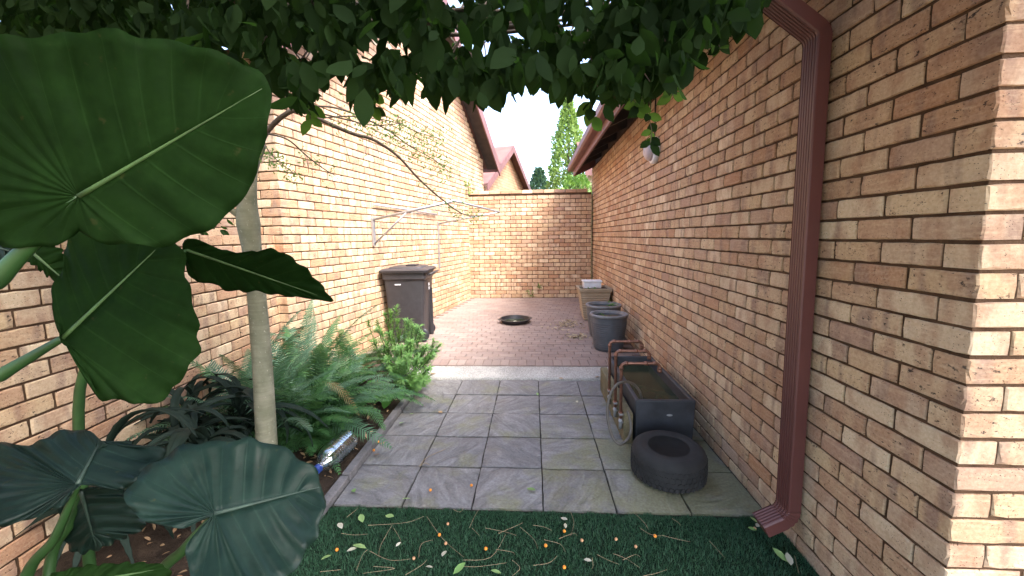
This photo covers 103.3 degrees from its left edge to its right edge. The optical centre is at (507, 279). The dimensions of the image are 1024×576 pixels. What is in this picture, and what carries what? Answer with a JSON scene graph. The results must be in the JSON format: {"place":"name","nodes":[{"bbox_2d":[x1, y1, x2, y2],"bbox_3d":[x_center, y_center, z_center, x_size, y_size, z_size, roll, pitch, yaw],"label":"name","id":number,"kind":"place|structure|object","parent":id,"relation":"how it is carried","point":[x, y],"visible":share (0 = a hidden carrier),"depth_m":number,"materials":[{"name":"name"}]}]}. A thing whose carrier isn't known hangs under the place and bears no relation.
{"place":"outdoors","nodes":[
{"label":"outdoors","id":0,"kind":"place"},
{"bbox_2d":[34,354,412,575],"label":"garden bed","id":1,"kind":"object","parent":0,"point":[153,551],"visible":0.05,"depth_m":2.12,"materials":[{"name":"soil"}]},
{"bbox_2d":[13,407,206,567],"bbox_3d":[-1.979,0.977,2.093,0.947,0.671,0.864,-1,6,4],"label":"strap plant","id":2,"kind":"object","parent":1,"relation":"on","point":[119,426],"visible":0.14,"depth_m":2.01,"materials":[{"name":"green plant"}]},
{"bbox_2d":[0,28,271,403],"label":"elephant ear plant","id":3,"kind":"object","parent":1,"relation":"on","point":[128,162],"visible":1,"depth_m":0.83,"materials":[{"name":"green plant"}]},
{"bbox_2d":[0,429,325,575],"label":"elephant ear plant","id":4,"kind":"object","parent":1,"relation":"on","point":[258,506],"visible":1,"depth_m":1.05,"materials":[{"name":"green plant"}]},
{"bbox_2d":[97,406,253,532],"bbox_3d":[-1.762,1.047,2.188,0.940,0.604,0.856,-2,6,-12],"label":"strap plant","id":5,"kind":"object","parent":1,"relation":"on","point":[179,436],"visible":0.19,"depth_m":2.17,"materials":[{"name":"green plant"}]},
{"bbox_2d":[132,386,254,459],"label":"strap plant","id":6,"kind":"object","parent":1,"relation":"on","point":[175,399],"visible":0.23,"depth_m":2.37,"materials":[{"name":"green plant"}]},
{"bbox_2d":[134,372,254,437],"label":"strap plant","id":7,"kind":"object","parent":1,"relation":"on","point":[197,388],"visible":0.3,"depth_m":2.63,"materials":[{"name":"green plant"}]},
{"bbox_2d":[72,238,333,566],"bbox_3d":[-1.339,0.604,1.742,1.131,1.552,0.211,-2,6,-8],"label":"elephant ear plant","id":8,"kind":"object","parent":1,"relation":"on","point":[270,271],"visible":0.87,"depth_m":1.72,"materials":[{"name":"green plant"}]},
{"bbox_2d":[103,378,396,575],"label":"bed litter","id":9,"kind":"object","parent":1,"relation":"on","point":[175,529],"visible":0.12,"depth_m":2.18,"materials":[{"name":"brown plant"}]},
{"bbox_2d":[125,309,383,446],"bbox_3d":[-1.729,0.764,2.847,1.442,0.971,1.664,-1,6,4],"label":"fern","id":10,"kind":"object","parent":1,"relation":"on","point":[280,369],"visible":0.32,"depth_m":2.97,"materials":[{"name":"green plant"}]},
{"bbox_2d":[182,373,328,446],"bbox_3d":[-1.774,0.955,2.696,0.910,0.642,0.858,4,8,38],"label":"strap plant","id":11,"kind":"object","parent":1,"relation":"on","point":[238,405],"visible":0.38,"depth_m":2.68,"materials":[{"name":"green plant"}]},
{"bbox_2d":[200,300,384,416],"bbox_3d":[-1.804,0.692,3.634,1.614,0.946,1.568,-5,7,-33],"label":"fern","id":12,"kind":"object","parent":1,"relation":"on","point":[324,358],"visible":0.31,"depth_m":3.68,"materials":[{"name":"green plant"}]},
{"bbox_2d":[209,362,391,475],"bbox_3d":[-1.561,0.928,3.065,1.296,0.604,1.211,-3,6,-17],"label":"fern","id":13,"kind":"object","parent":1,"relation":"on","point":[320,390],"visible":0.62,"depth_m":2.94,"materials":[{"name":"green plant"}]},
{"bbox_2d":[277,400,363,449],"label":"fern","id":14,"kind":"object","parent":1,"relation":"on","point":[329,419],"visible":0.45,"depth_m":2.93,"materials":[{"name":"green plant"}]},
{"bbox_2d":[315,430,357,473],"bbox_3d":[-1.169,1.167,2.718,0.156,0.156,0.381,0,8,9],"label":"water bottle","id":15,"kind":"object","parent":1,"relation":"on","point":[319,468],"visible":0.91,"depth_m":2.67,"materials":[{"name":"clear plastic"}]},
{"bbox_2d":[334,434,354,444],"bbox_3d":[-1.246,1.186,3.028,0.148,0.055,0.163,4,8,40],"label":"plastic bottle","id":16,"kind":"object","parent":1,"relation":"on","point":[335,443],"visible":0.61,"depth_m":3.02,"materials":[{"name":"clear plastic"}]},
{"bbox_2d":[270,328,434,383],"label":"fern","id":17,"kind":"object","parent":1,"relation":"on","point":[370,355],"visible":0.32,"depth_m":4.04,"materials":[{"name":"green plant"}]},
{"bbox_2d":[280,338,434,451],"bbox_3d":[-1.307,0.944,3.407,1.292,0.655,1.143,-1,6,4],"label":"fern","id":18,"kind":"object","parent":1,"relation":"on","point":[378,394],"visible":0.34,"depth_m":3.54,"materials":[{"name":"green plant"}]},
{"bbox_2d":[230,92,487,444],"bbox_3d":[-0.833,0.051,2.663,1.574,2.516,0.736,-6,8,-40],"label":"pale tree","id":19,"kind":"object","parent":1,"relation":"on","point":[245,212],"visible":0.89,"depth_m":2.38,"materials":[{"name":"beige plant"}]},
{"bbox_2d":[374,386,407,408],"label":"seedling","id":20,"kind":"object","parent":1,"relation":"on","point":[385,404],"visible":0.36,"depth_m":3.66,"materials":[{"name":"green plant"}]},
{"bbox_2d":[364,305,443,392],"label":"needle bush","id":21,"kind":"object","parent":1,"relation":"on","point":[405,363],"visible":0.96,"depth_m":3.98,"materials":[{"name":"green plant"}]},
{"bbox_2d":[0,0,610,187],"label":"sky","id":22,"kind":"structure","parent":0,"point":[528,124],"materials":[{"name":"white"}]},
{"bbox_2d":[389,366,607,380],"bbox_3d":[0.132,1.050,4.481,2.925,0.131,0.226,-1,6,4],"label":"concrete strip","id":23,"kind":"object","parent":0,"point":[538,373],"visible":0.51,"depth_m":4.46,"materials":[{"name":"grey concrete"}]},
{"bbox_2d":[360,297,640,366],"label":"paving","id":24,"kind":"structure","parent":0,"point":[473,332],"depth_m":5.78,"materials":[{"name":"brick"}]},
{"bbox_2d":[379,264,438,342],"bbox_3d":[-1.374,0.308,5.742,0.734,1.058,0.720,-1,6,1],"label":"wheelie bin","id":25,"kind":"object","parent":24,"relation":"on","point":[408,288],"visible":0.87,"depth_m":5.45,"materials":[{"name":"grey plastic"}]},
{"bbox_2d":[498,315,531,324],"bbox_3d":[0.120,0.660,6.613,0.561,0.068,0.504,-1,8,4],"label":"tray","id":26,"kind":"object","parent":24,"relation":"on","point":[515,319],"visible":1,"depth_m":6.67,"materials":[{"name":"black plastic"}]},
{"bbox_2d":[468,189,591,297],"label":"boundary wall","id":27,"kind":"structure","parent":24,"relation":"on","point":[522,242],"depth_m":8.75,"materials":[{"name":"brick"}]},
{"bbox_2d":[540,317,590,340],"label":"leaf litter","id":28,"kind":"object","parent":24,"relation":"on","point":[576,336],"visible":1,"depth_m":6.15,"materials":[{"name":"plant"}]},
{"bbox_2d":[576,285,611,319],"bbox_3d":[1.431,0.376,6.785,0.530,0.548,0.530,-1,6,4],"label":"planter","id":29,"kind":"object","parent":24,"relation":"on","point":[588,294],"visible":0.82,"depth_m":6.55,"materials":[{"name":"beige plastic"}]},
{"bbox_2d":[581,279,601,287],"bbox_3d":[1.416,0.070,6.833,0.320,0.128,0.230,-1,6,4],"label":"white box","id":30,"kind":"object","parent":29,"relation":"on","point":[591,283],"visible":0.99,"depth_m":6.74,"materials":[{"name":"plastic"}]},
{"bbox_2d":[585,300,621,336],"bbox_3d":[1.350,0.534,5.718,0.502,0.524,0.502,-1,6,4],"label":"plant pot","id":31,"kind":"object","parent":24,"relation":"on","point":[599,305],"visible":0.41,"depth_m":5.67,"materials":[{"name":"plastic"}]},
{"bbox_2d":[589,310,627,351],"bbox_3d":[1.274,0.649,5.131,0.476,0.456,0.476,-1,6,4],"label":"plant pot","id":32,"kind":"object","parent":24,"relation":"on","point":[607,326],"visible":0.94,"depth_m":4.97,"materials":[{"name":"plastic"}]},
{"bbox_2d":[483,145,530,191],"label":"brick house","id":33,"kind":"structure","parent":0,"point":[513,176],"depth_m":12.92,"materials":[{"name":"beige brick"}]},
{"bbox_2d":[331,379,761,517],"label":"slab pavement","id":34,"kind":"structure","parent":0,"point":[505,444],"depth_m":2.79,"materials":[{"name":"grey stone"}]},
{"bbox_2d":[600,367,632,442],"bbox_3d":[0.920,1.038,3.502,0.066,0.235,1.060,-1,6,4],"label":"timber block","id":35,"kind":"object","parent":34,"relation":"on","point":[624,431],"depth_m":3.23,"materials":[{"name":"brown wood"}]},
{"bbox_2d":[607,340,643,403],"bbox_3d":[0.996,0.782,3.429,0.294,0.560,0.040,-1,6,4],"label":"water spout","id":36,"kind":"object","parent":35,"relation":"attached to","point":[609,355],"visible":0.93,"depth_m":3.41,"materials":[{"name":"orange metal"}]},
{"bbox_2d":[613,349,650,416],"bbox_3d":[0.976,0.814,3.182,0.284,0.550,0.040,-1,6,4],"label":"water spout","id":37,"kind":"object","parent":35,"relation":"attached to","point":[615,403],"visible":0.99,"depth_m":3.17,"materials":[{"name":"orange metal"}]},
{"bbox_2d":[618,361,661,428],"bbox_3d":[0.974,0.853,2.985,0.304,0.515,0.040,-1,6,4],"label":"water spout","id":38,"kind":"object","parent":35,"relation":"attached to","point":[644,363],"visible":1,"depth_m":2.97,"materials":[{"name":"orange metal"}]},
{"bbox_2d":[611,356,695,438],"bbox_3d":[1.174,0.982,3.478,0.425,0.343,1.103,-1,6,4],"label":"trough","id":39,"kind":"object","parent":34,"relation":"on","point":[667,402],"visible":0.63,"depth_m":3.01,"materials":[{"name":"plastic"}]},
{"bbox_2d":[606,380,642,445],"bbox_3d":[0.835,0.925,2.913,0.184,0.375,0.401,3,7,33],"label":"garden hose","id":40,"kind":"object","parent":39,"relation":"hanging from","point":[626,440],"visible":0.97,"depth_m":2.83,"materials":[{"name":"grey rubber"}]},
{"bbox_2d":[630,430,707,493],"bbox_3d":[1.026,1.150,2.592,0.460,0.198,0.460,-4,9,-16],"label":"tyre","id":41,"kind":"object","parent":34,"relation":"on","point":[669,461],"visible":1,"depth_m":2.46,"materials":[{"name":"rubber"}]},
{"bbox_2d":[286,503,817,575],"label":"turf grass","id":42,"kind":"structure","parent":0,"point":[574,522],"depth_m":2.05,"materials":[{"name":"green plant"}]},
{"bbox_2d":[353,544,365,547],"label":"fallen leaf","id":43,"kind":"object","parent":42,"relation":"on","point":[359,545],"visible":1,"depth_m":2.02,"materials":[{"name":"green plant"}]},
{"bbox_2d":[358,514,364,521],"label":"fallen leaf","id":44,"kind":"object","parent":42,"relation":"on","point":[361,517],"visible":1,"depth_m":2.22,"materials":[{"name":"green plant"}]},
{"bbox_2d":[453,562,464,573],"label":"fallen leaf","id":45,"kind":"object","parent":42,"relation":"on","point":[459,567],"visible":1,"depth_m":1.87,"materials":[{"name":"green plant"}]},
{"bbox_2d":[772,547,787,561],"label":"fallen leaf","id":46,"kind":"object","parent":42,"relation":"on","point":[780,554],"visible":1,"depth_m":1.92,"materials":[{"name":"green plant"}]},
{"bbox_2d":[785,553,792,564],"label":"fallen leaf","id":47,"kind":"object","parent":42,"relation":"on","point":[789,558],"visible":1,"depth_m":1.89,"materials":[{"name":"grey plant"}]},
{"label":"ground","id":48,"kind":"structure","parent":0,"visible":0},
{"bbox_2d":[0,235,282,575],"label":"garden wall","id":49,"kind":"structure","parent":48,"relation":"on","point":[36,400],"depth_m":1.97,"materials":[{"name":"brick"}]},
{"bbox_2d":[200,219,233,234],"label":"shrub","id":50,"kind":"object","parent":48,"relation":"on","point":[224,232],"visible":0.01,"depth_m":3.61,"materials":[{"name":"green plant"}]},
{"bbox_2d":[195,0,500,367],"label":"brick house","id":51,"kind":"structure","parent":48,"relation":"on","point":[316,227],"depth_m":5.14,"materials":[{"name":"beige brick"}]},
{"bbox_2d":[371,199,499,267],"bbox_3d":[-0.941,-0.592,6.122,1.160,1.017,2.080,1,6,15],"label":"washing line","id":52,"kind":"object","parent":51,"relation":"attached to","point":[374,241],"visible":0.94,"depth_m":5.27,"materials":[{"name":"metal"}]},
{"bbox_2d":[464,177,474,193],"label":"wall weed","id":53,"kind":"object","parent":51,"relation":"attached to","point":[466,185],"depth_m":8.53,"materials":[{"name":"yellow plant"}]},
{"bbox_2d":[320,389,415,519],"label":"kerb","id":54,"kind":"structure","parent":48,"relation":"on","point":[338,487],"depth_m":2.77,"materials":[{"name":"grey concrete"}]},
{"bbox_2d":[0,0,771,155],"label":"overhanging tree","id":55,"kind":"object","parent":48,"relation":"on","point":[639,54],"visible":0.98,"depth_m":1.12,"materials":[{"name":"green plant"}]},
{"bbox_2d":[529,167,547,192],"bbox_3d":[1.733,-3.318,21.714,2.698,5.390,2.561,-1,6,4],"label":"dark tree","id":56,"kind":"object","parent":48,"relation":"on","point":[538,178],"visible":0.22,"depth_m":21.24,"materials":[{"name":"green plant"}]},
{"bbox_2d":[544,98,584,189],"bbox_3d":[2.183,-3.127,14.252,2.017,6.588,1.870,-1,6,4],"label":"conifer","id":57,"kind":"object","parent":48,"relation":"on","point":[568,117],"visible":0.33,"depth_m":13.80,"materials":[{"name":"green plant"}]},
{"bbox_2d":[559,174,591,271],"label":"shrub","id":58,"kind":"object","parent":48,"relation":"on","point":[571,181],"visible":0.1,"depth_m":10.43,"materials":[{"name":"green plant"}]},
{"bbox_2d":[577,142,591,191],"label":"cream house","id":59,"kind":"structure","parent":48,"relation":"on","point":[588,173],"depth_m":11.82,"materials":[{"name":"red paint"}]},
{"bbox_2d":[568,0,1023,575],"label":"brick house","id":60,"kind":"structure","parent":48,"relation":"on","point":[914,450],"depth_m":1.58,"materials":[{"name":"brown brick"}]},
{"bbox_2d":[643,99,659,163],"bbox_3d":[1.471,-1.549,4.176,0.126,0.698,0.280,-1,6,4],"label":"wall light","id":61,"kind":"object","parent":60,"relation":"attached to","point":[650,156],"visible":0.53,"depth_m":4.15,"materials":[{"name":"white plastic"}]},
{"bbox_2d":[753,0,832,537],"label":"downpipe","id":62,"kind":"object","parent":60,"relation":"attached to","point":[806,26],"visible":0.95,"depth_m":1.84,"materials":[{"name":"brown metal"}]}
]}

